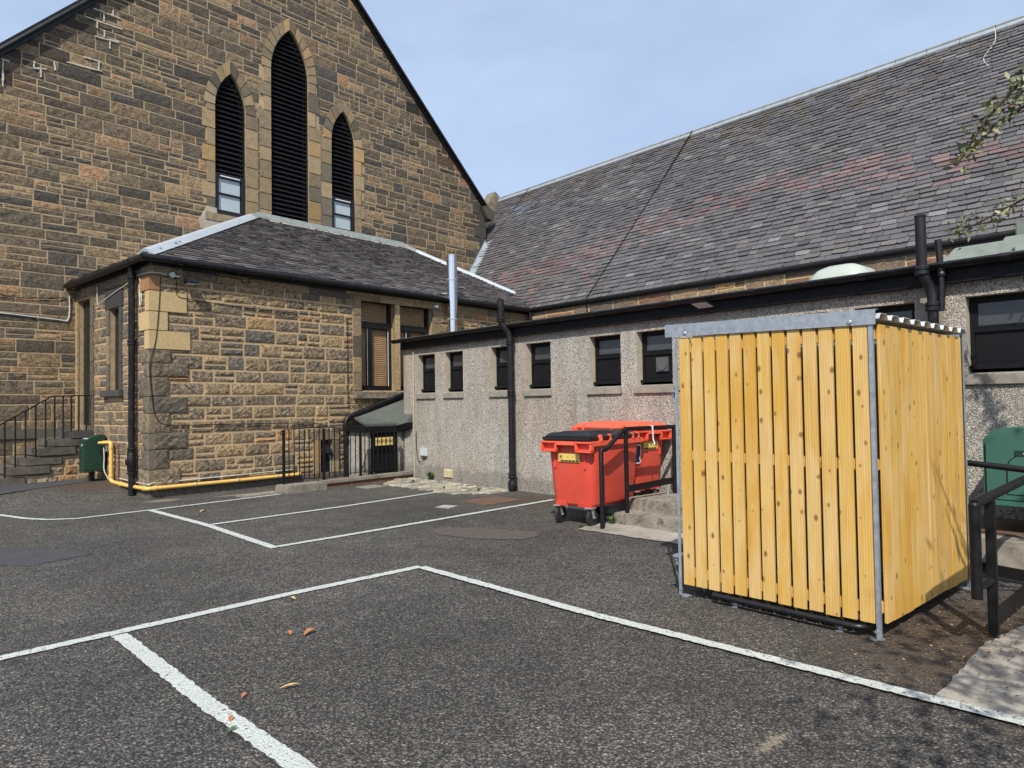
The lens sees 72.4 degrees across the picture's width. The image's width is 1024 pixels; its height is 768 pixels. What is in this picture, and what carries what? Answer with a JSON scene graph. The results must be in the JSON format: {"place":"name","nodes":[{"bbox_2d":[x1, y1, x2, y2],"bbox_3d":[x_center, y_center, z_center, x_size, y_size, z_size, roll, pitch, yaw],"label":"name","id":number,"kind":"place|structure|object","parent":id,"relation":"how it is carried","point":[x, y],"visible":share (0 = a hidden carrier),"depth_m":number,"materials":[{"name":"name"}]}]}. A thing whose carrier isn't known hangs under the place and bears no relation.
{"place":"outdoors","nodes":[
{"label":"outdoors","id":0,"kind":"place"},
{"bbox_2d":[0,478,101,493],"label":"pavement","id":1,"kind":"structure","parent":0,"point":[4,489],"depth_m":12.57,"materials":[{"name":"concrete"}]},
{"bbox_2d":[78,434,105,480],"bbox_3d":[-7.940,1.427,13.237,0.364,0.934,0.376,-2,-2,41],"label":"gas kiosk","id":2,"kind":"object","parent":1,"relation":"on","point":[91,457],"visible":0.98,"depth_m":13.13,"materials":[{"name":"green plastic"}]},
{"bbox_2d":[320,442,332,472],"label":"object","id":3,"kind":"object","parent":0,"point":[327,455],"visible":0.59,"depth_m":14.66,"materials":[{"name":"black paint"}]},
{"bbox_2d":[383,477,509,494],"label":"cobbled path","id":4,"kind":"structure","parent":0,"point":[454,488],"depth_m":13.07,"materials":[{"name":"stone"}]},
{"bbox_2d":[0,479,1023,767],"bbox_3d":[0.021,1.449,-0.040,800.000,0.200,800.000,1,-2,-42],"label":"asphalt ground","id":5,"kind":"structure","parent":0,"point":[468,689],"depth_m":4.40,"materials":[{"name":"grey asphalt"}]},
{"bbox_2d":[0,547,88,565],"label":"asphalt patch","id":6,"kind":"object","parent":5,"relation":"on","point":[18,557],"visible":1,"depth_m":7.43,"materials":[{"name":"grey asphalt"}]},
{"bbox_2d":[0,430,93,484],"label":"stone steps","id":7,"kind":"structure","parent":5,"relation":"on","point":[57,459],"depth_m":13.34,"materials":[{"name":"grey stone"}]},
{"bbox_2d":[0,395,91,477],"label":"step railing","id":8,"kind":"object","parent":7,"relation":"on","point":[25,411],"visible":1,"depth_m":13.25,"materials":[{"name":"metal"}]},
{"bbox_2d":[0,494,279,519],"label":"parking line","id":9,"kind":"object","parent":5,"relation":"on","point":[120,513],"visible":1,"depth_m":10.34,"materials":[{"name":"white paint"}]},
{"bbox_2d":[0,566,420,659],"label":"parking line","id":10,"kind":"object","parent":5,"relation":"on","point":[68,642],"visible":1,"depth_m":5.18,"materials":[{"name":"white paint"}]},
{"bbox_2d":[148,510,277,547],"bbox_3d":[-4.019,1.856,9.182,0.175,0.001,4.146,1,-2,-44],"label":"parking line","id":11,"kind":"object","parent":5,"relation":"on","point":[253,540],"visible":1,"depth_m":8.83,"materials":[{"name":"white paint"}]},
{"bbox_2d":[111,633,317,767],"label":"parking line","id":12,"kind":"object","parent":5,"relation":"on","point":[281,754],"visible":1,"depth_m":3.58,"materials":[{"name":"white paint"}]},
{"bbox_2d":[0,0,494,464],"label":"church","id":13,"kind":"structure","parent":5,"relation":"on","point":[130,128],"depth_m":16.33,"materials":[{"name":"stone"}]},
{"bbox_2d":[0,295,65,298],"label":"cable","id":14,"kind":"object","parent":13,"relation":"attached to","point":[31,298],"visible":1,"depth_m":13.95,"materials":[{"name":"paint"}]},
{"bbox_2d":[0,296,69,321],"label":"cable","id":15,"kind":"object","parent":13,"relation":"attached to","point":[41,317],"visible":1,"depth_m":14.09,"materials":[{"name":"grey plastic"}]},
{"bbox_2d":[202,61,259,221],"bbox_3d":[-6.962,-5.929,17.273,0.260,4.032,1.460,-2,-2,41],"label":"window","id":16,"kind":"structure","parent":13,"relation":"in","point":[227,188],"depth_m":17.28,"materials":[{"name":"black paint"}]},
{"bbox_2d":[257,18,321,224],"bbox_3d":[-5.915,-6.711,18.509,0.242,5.913,1.870,-2,-2,41],"label":"louvred window","id":17,"kind":"structure","parent":13,"relation":"in","point":[282,113],"depth_m":18.56,"materials":[{"name":"wood"}]},
{"bbox_2d":[320,100,364,232],"bbox_3d":[-4.819,-6.015,19.706,0.260,3.956,1.460,-2,-2,41],"label":"window","id":18,"kind":"structure","parent":13,"relation":"in","point":[343,212],"depth_m":19.74,"materials":[{"name":"black paint"}]},
{"bbox_2d":[235,491,282,497],"bbox_3d":[-4.441,1.957,12.325,0.360,0.060,0.720,-2,-2,41],"label":"flagstone","id":19,"kind":"object","parent":5,"relation":"on","point":[248,495],"visible":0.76,"depth_m":12.22,"materials":[{"name":"grey stone"}]},
{"bbox_2d":[64,212,531,498],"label":"stone annexe","id":20,"kind":"structure","parent":5,"relation":"on","point":[242,369],"depth_m":13.72,"materials":[{"name":"brown stone"}]},
{"bbox_2d":[84,301,89,424],"bbox_3d":[-8.601,-0.383,14.291,0.740,2.650,0.090,-2,-2,41],"label":"door","id":21,"kind":"structure","parent":20,"relation":"in","point":[86,304],"depth_m":14.37,"materials":[{"name":"black paint"}]},
{"bbox_2d":[115,309,119,389],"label":"narrow window","id":22,"kind":"structure","parent":20,"relation":"in","point":[117,333],"depth_m":13.30,"materials":[{"name":"black glass"}]},
{"bbox_2d":[97,272,168,305],"bbox_3d":[-7.058,-1.749,13.008,2.510,0.378,0.402,-2,-2,41],"label":"cable","id":23,"kind":"object","parent":20,"relation":"attached to","point":[122,287],"visible":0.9,"depth_m":12.99,"materials":[{"name":"plastic"}]},
{"bbox_2d":[138,277,141,305],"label":"cable","id":24,"kind":"object","parent":20,"relation":"attached to","point":[140,304],"visible":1,"depth_m":12.28,"materials":[{"name":"white plastic"}]},
{"bbox_2d":[169,272,179,277],"bbox_3d":[-5.961,-1.921,12.364,0.058,0.100,0.179,-2,-2,41],"label":"junction box","id":25,"kind":"object","parent":20,"relation":"attached to","point":[172,275],"visible":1,"depth_m":12.32,"materials":[{"name":"grey plastic"}]},
{"bbox_2d":[184,278,198,284],"bbox_3d":[-5.740,-1.835,12.473,0.279,0.132,0.216,-2,-2,41],"label":"floodlight","id":26,"kind":"object","parent":20,"relation":"attached to","point":[187,281],"visible":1,"depth_m":12.39,"materials":[{"name":"black paint"}]},
{"bbox_2d":[98,441,300,490],"bbox_3d":[-5.973,1.459,13.585,1.969,0.825,3.117,-2,-2,41],"label":"gas pipe","id":27,"kind":"object","parent":20,"relation":"attached to","point":[122,484],"visible":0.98,"depth_m":12.89,"materials":[{"name":"yellow metal"}]},
{"bbox_2d":[103,447,108,478],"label":"cable","id":28,"kind":"object","parent":27,"relation":"attached to","point":[104,463],"visible":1,"depth_m":13.03,"materials":[{"name":"white plastic"}]},
{"bbox_2d":[119,469,292,485],"bbox_3d":[-5.791,1.737,13.407,1.358,0.064,2.749,-2,-2,41],"label":"cable","id":29,"kind":"object","parent":20,"relation":"attached to","point":[211,477],"visible":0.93,"depth_m":12.83,"materials":[{"name":"white plastic"}]},
{"bbox_2d":[149,276,340,428],"bbox_3d":[-4.843,-0.441,13.550,0.144,2.847,4.139,-2,-2,43],"label":"cable","id":30,"kind":"object","parent":20,"relation":"attached to","point":[202,424],"visible":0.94,"depth_m":12.17,"materials":[{"name":"paint"}]},
{"bbox_2d":[182,269,341,291],"bbox_3d":[-4.821,-1.979,13.675,0.022,0.110,3.546,-2,-2,41],"label":"cable","id":31,"kind":"object","parent":20,"relation":"attached to","point":[260,279],"visible":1,"depth_m":13.57,"materials":[{"name":"paint"}]},
{"bbox_2d":[163,276,362,407],"bbox_3d":[-4.671,-0.617,13.789,0.025,2.535,4.257,-2,-2,41],"label":"cable","id":32,"kind":"object","parent":20,"relation":"attached to","point":[277,311],"visible":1,"depth_m":13.98,"materials":[{"name":"paint"}]},
{"bbox_2d":[342,392,403,476],"bbox_3d":[-2.802,1.045,15.536,0.411,1.992,2.070,-2,-2,41],"label":"drain pipe","id":33,"kind":"object","parent":20,"relation":"attached to","point":[348,417],"visible":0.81,"depth_m":14.95,"materials":[{"name":"black metal"}]},
{"bbox_2d":[361,301,391,390],"bbox_3d":[-3.166,-0.890,15.879,0.177,2.090,0.973,-2,-2,41],"label":"window","id":34,"kind":"structure","parent":20,"relation":"in","point":[375,317],"depth_m":15.95,"materials":[{"name":"black paint"}]},
{"bbox_2d":[400,305,428,390],"bbox_3d":[-2.418,-0.878,16.726,0.177,2.090,1.014,-2,-2,41],"label":"window","id":35,"kind":"structure","parent":20,"relation":"in","point":[411,318],"depth_m":16.73,"materials":[{"name":"black paint"}]},
{"bbox_2d":[443,254,457,331],"bbox_3d":[-1.507,-1.844,17.173,0.365,2.640,0.306,-2,-2,41],"label":"steel flue","id":36,"kind":"object","parent":20,"relation":"attached to","point":[452,305],"visible":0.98,"depth_m":17.06,"materials":[{"name":"silver metal"}]},
{"bbox_2d":[304,628,313,634],"bbox_3d":[-1.378,1.681,4.769,0.050,0.024,0.100,-2,3,31],"label":"fallen leaf","id":37,"kind":"object","parent":5,"relation":"on","point":[307,630],"visible":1,"depth_m":4.77,"materials":[{"name":"orange plant"}]},
{"bbox_2d":[212,492,436,524],"bbox_3d":[-2.603,1.878,10.787,0.169,0.001,4.116,-2,-2,41],"label":"parking line","id":38,"kind":"object","parent":5,"relation":"on","point":[321,509],"visible":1,"depth_m":10.44,"materials":[{"name":"white paint"}]},
{"bbox_2d":[275,471,412,493],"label":"stone kerb","id":39,"kind":"structure","parent":5,"relation":"on","point":[300,487],"depth_m":13.46,"materials":[{"name":"grey stone"}]},
{"bbox_2d":[279,425,395,484],"bbox_3d":[-3.338,1.348,13.708,0.042,1.042,2.662,-2,-2,41],"label":"iron railing","id":40,"kind":"object","parent":39,"relation":"on","point":[323,454],"visible":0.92,"depth_m":13.59,"materials":[{"name":"black metal"}]},
{"bbox_2d":[356,485,386,488],"bbox_3d":[-2.679,1.966,13.306,0.400,0.044,0.440,-2,-2,41],"label":"flagstone","id":41,"kind":"object","parent":5,"relation":"on","point":[371,486],"visible":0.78,"depth_m":13.28,"materials":[{"name":"grey stone"}]},
{"bbox_2d":[346,398,412,476],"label":"boiler house","id":42,"kind":"structure","parent":5,"relation":"on","point":[390,414],"depth_m":14.86,"materials":[{"name":"concrete"}]},
{"bbox_2d":[375,437,392,445],"bbox_3d":[-2.689,1.209,14.791,0.009,0.170,0.480,-2,-2,41],"label":"warning sign","id":43,"kind":"object","parent":42,"relation":"attached to","point":[383,441],"visible":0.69,"depth_m":14.78,"materials":[{"name":"yellow plastic"}]},
{"bbox_2d":[371,431,397,474],"bbox_3d":[-2.707,1.497,14.803,0.068,0.965,0.700,-2,-2,41],"label":"door","id":44,"kind":"structure","parent":42,"relation":"in","point":[375,433],"depth_m":14.78,"materials":[{"name":"metal"}]},
{"bbox_2d":[278,499,553,546],"bbox_3d":[-0.954,1.816,9.436,0.115,0.001,4.716,-2,-2,44],"label":"parking line","id":45,"kind":"object","parent":5,"relation":"on","point":[406,524],"visible":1,"depth_m":8.95,"materials":[{"name":"white paint"}]},
{"bbox_2d":[427,471,432,479],"bbox_3d":[-1.667,1.863,14.292,0.245,0.196,0.311,-2,-2,29],"label":"weed","id":46,"kind":"object","parent":5,"relation":"on","point":[429,474],"visible":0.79,"depth_m":14.23,"materials":[{"name":"green plant"}]},
{"bbox_2d":[435,505,458,508],"bbox_3d":[-0.982,1.859,10.559,0.270,0.036,0.260,-2,-2,28],"label":"drain cover","id":47,"kind":"object","parent":5,"relation":"on","point":[447,506],"visible":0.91,"depth_m":10.53,"materials":[{"name":"grey metal"}]},
{"bbox_2d":[433,527,539,538],"bbox_3d":[-0.345,1.782,8.343,1.376,0.001,0.633,-1,-2,22],"label":"asphalt patch","id":48,"kind":"object","parent":5,"relation":"on","point":[477,533],"visible":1,"depth_m":8.35,"materials":[{"name":"grey asphalt"}]},
{"bbox_2d":[459,496,521,505],"bbox_3d":[-0.334,1.866,11.140,0.770,0.036,0.670,1,-2,-44],"label":"manhole cover","id":49,"kind":"object","parent":5,"relation":"on","point":[492,500],"visible":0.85,"depth_m":11.09,"materials":[{"name":"metal"}]},
{"bbox_2d":[38,482,1023,755],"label":"leaf litter","id":50,"kind":"object","parent":5,"relation":"on","point":[892,650],"visible":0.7,"depth_m":4.28,"materials":[{"name":"brown plant"}]},
{"bbox_2d":[541,429,642,525],"bbox_3d":[1.085,1.199,9.234,0.799,1.182,1.255,-2,-2,41],"label":"waste bin","id":51,"kind":"object","parent":5,"relation":"on","point":[575,460],"visible":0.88,"depth_m":8.88,"materials":[{"name":"red plastic"}]},
{"bbox_2d":[567,501,624,513],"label":"concrete slab","id":52,"kind":"structure","parent":5,"relation":"on","point":[613,508],"depth_m":9.79,"materials":[{"name":"grey concrete"}]},
{"bbox_2d":[570,421,671,495],"bbox_3d":[1.562,1.131,10.119,0.799,1.182,1.255,1,-2,-42],"label":"waste bin","id":53,"kind":"object","parent":52,"relation":"on","point":[648,460],"visible":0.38,"depth_m":9.78,"materials":[{"name":"red plastic"}]},
{"bbox_2d":[579,522,682,543],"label":"concrete slab","id":54,"kind":"structure","parent":5,"relation":"on","point":[638,532],"depth_m":8.26,"materials":[{"name":"grey concrete"}]},
{"bbox_2d":[606,516,614,523],"bbox_3d":[1.261,1.717,8.856,0.176,0.120,0.191,1,-2,-42],"label":"weed","id":55,"kind":"object","parent":54,"relation":"on","point":[611,519],"visible":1,"depth_m":8.84,"materials":[{"name":"green plant"}]},
{"bbox_2d":[614,490,682,533],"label":"concrete steps","id":56,"kind":"structure","parent":5,"relation":"on","point":[657,511],"depth_m":8.72,"materials":[{"name":"grey concrete"}]},
{"bbox_2d":[599,425,676,528],"bbox_3d":[1.664,1.163,9.033,1.568,1.246,0.092,1,-2,-42],"label":"handrail","id":57,"kind":"object","parent":56,"relation":"on","point":[649,484],"visible":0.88,"depth_m":8.85,"materials":[{"name":"metal"}]},
{"bbox_2d":[391,208,1023,519],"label":"roughcast extension","id":58,"kind":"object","parent":5,"relation":"on","point":[489,406],"visible":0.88,"depth_m":10.59,"materials":[{"name":"grey concrete"}]},
{"bbox_2d":[420,448,427,455],"bbox_3d":[-1.831,1.409,14.520,0.075,0.170,0.190,1,-2,-42],"label":"meter box","id":59,"kind":"object","parent":58,"relation":"attached to","point":[423,451],"visible":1,"depth_m":14.47,"materials":[{"name":"grey plastic"}]},
{"bbox_2d":[416,354,435,398],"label":"window","id":60,"kind":"structure","parent":58,"relation":"in","point":[428,360],"depth_m":14.66,"materials":[{"name":"black glass"}]},
{"bbox_2d":[443,351,463,397],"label":"window","id":61,"kind":"structure","parent":58,"relation":"in","point":[456,358],"depth_m":13.96,"materials":[{"name":"black glass"}]},
{"bbox_2d":[489,347,507,396],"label":"window","id":62,"kind":"structure","parent":58,"relation":"in","point":[501,353],"depth_m":12.93,"materials":[{"name":"black glass"}]},
{"bbox_2d":[523,342,551,395],"bbox_3d":[0.497,-0.253,12.106,0.215,0.920,0.680,1,-2,-42],"label":"window","id":63,"kind":"structure","parent":58,"relation":"in","point":[540,352],"depth_m":12.16,"materials":[{"name":"black glass"}]},
{"bbox_2d":[587,335,621,394],"bbox_3d":[1.497,-0.299,10.990,0.215,0.920,0.700,1,-2,-42],"label":"window","id":64,"kind":"structure","parent":58,"relation":"in","point":[607,348],"depth_m":11.04,"materials":[{"name":"black glass"}]},
{"bbox_2d":[634,330,673,393],"bbox_3d":[2.125,-0.327,10.290,0.215,0.920,0.700,1,-2,-42],"label":"window","id":65,"kind":"structure","parent":58,"relation":"in","point":[657,364],"depth_m":10.33,"materials":[{"name":"black glass"}]},
{"bbox_2d":[690,300,714,308],"bbox_3d":[2.566,-1.081,9.333,0.307,0.120,0.260,1,-2,-42],"label":"floodlight","id":66,"kind":"object","parent":58,"relation":"attached to","point":[702,304],"visible":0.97,"depth_m":9.27,"materials":[{"name":"black paint"}]},
{"bbox_2d":[859,304,914,319],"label":"window","id":67,"kind":"structure","parent":58,"relation":"in","point":[908,310],"depth_m":7.89,"materials":[{"name":"black glass"}]},
{"bbox_2d":[965,292,1023,384],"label":"window","id":68,"kind":"structure","parent":58,"relation":"in","point":[996,321],"depth_m":7.17,"materials":[{"name":"black glass"}]},
{"bbox_2d":[418,566,1023,725],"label":"parking line","id":69,"kind":"object","parent":5,"relation":"on","point":[920,695],"visible":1,"depth_m":4.17,"materials":[{"name":"white paint"}]},
{"bbox_2d":[469,14,1023,385],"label":"church hall","id":70,"kind":"structure","parent":5,"relation":"on","point":[806,185],"depth_m":15.45,"materials":[{"name":"stone"}]},
{"bbox_2d":[490,188,528,240],"bbox_3d":[-0.083,-5.825,24.024,1.461,1.956,0.048,0,-2,-13],"label":"cable","id":71,"kind":"object","parent":70,"relation":"on","point":[509,214],"visible":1,"depth_m":24.02,"materials":[{"name":"paint"}]},
{"bbox_2d":[585,131,692,311],"bbox_3d":[3.435,-3.996,18.624,3.454,6.017,0.070,0,-2,-21],"label":"cable","id":72,"kind":"object","parent":70,"relation":"attached to","point":[637,219],"visible":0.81,"depth_m":18.58,"materials":[{"name":"metal"}]},
{"bbox_2d":[983,27,995,66],"bbox_3d":[9.427,-6.645,13.816,0.634,1.000,0.145,0,-2,-39],"label":"cable","id":73,"kind":"object","parent":70,"relation":"on","point":[991,46],"visible":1,"depth_m":13.82,"materials":[{"name":"white plastic"}]},
{"bbox_2d":[665,309,970,641],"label":"timber store","id":74,"kind":"structure","parent":5,"relation":"on","point":[832,437],"depth_m":5.00,"materials":[{"name":"wood"}]},
{"bbox_2d":[935,625,1023,717],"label":"concrete slab","id":75,"kind":"structure","parent":5,"relation":"on","point":[972,693],"depth_m":3.83,"materials":[{"name":"grey concrete"}]},
{"bbox_2d":[942,62,1023,255],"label":"overhanging tree","id":76,"kind":"object","parent":5,"relation":"on","point":[964,148],"visible":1,"depth_m":5.28,"materials":[{"name":"green plant"}]},
{"bbox_2d":[967,460,1023,638],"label":"handrail","id":77,"kind":"object","parent":5,"relation":"on","point":[991,569],"visible":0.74,"depth_m":4.49,"materials":[{"name":"metal"}]},
{"bbox_2d":[981,516,1023,583],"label":"kerb stones","id":78,"kind":"object","parent":5,"relation":"on","point":[1010,542],"visible":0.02,"depth_m":5.93,"materials":[{"name":"concrete"}]},
{"bbox_2d":[983,426,1023,507],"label":"storage tank","id":79,"kind":"object","parent":78,"relation":"on","point":[1005,445],"visible":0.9,"depth_m":6.22,"materials":[{"name":"green plastic"}]},
{"bbox_2d":[0,0,1023,198],"label":"sky","id":80,"kind":"structure","parent":0,"point":[524,94],"materials":[{"name":"blue"}]}
]}

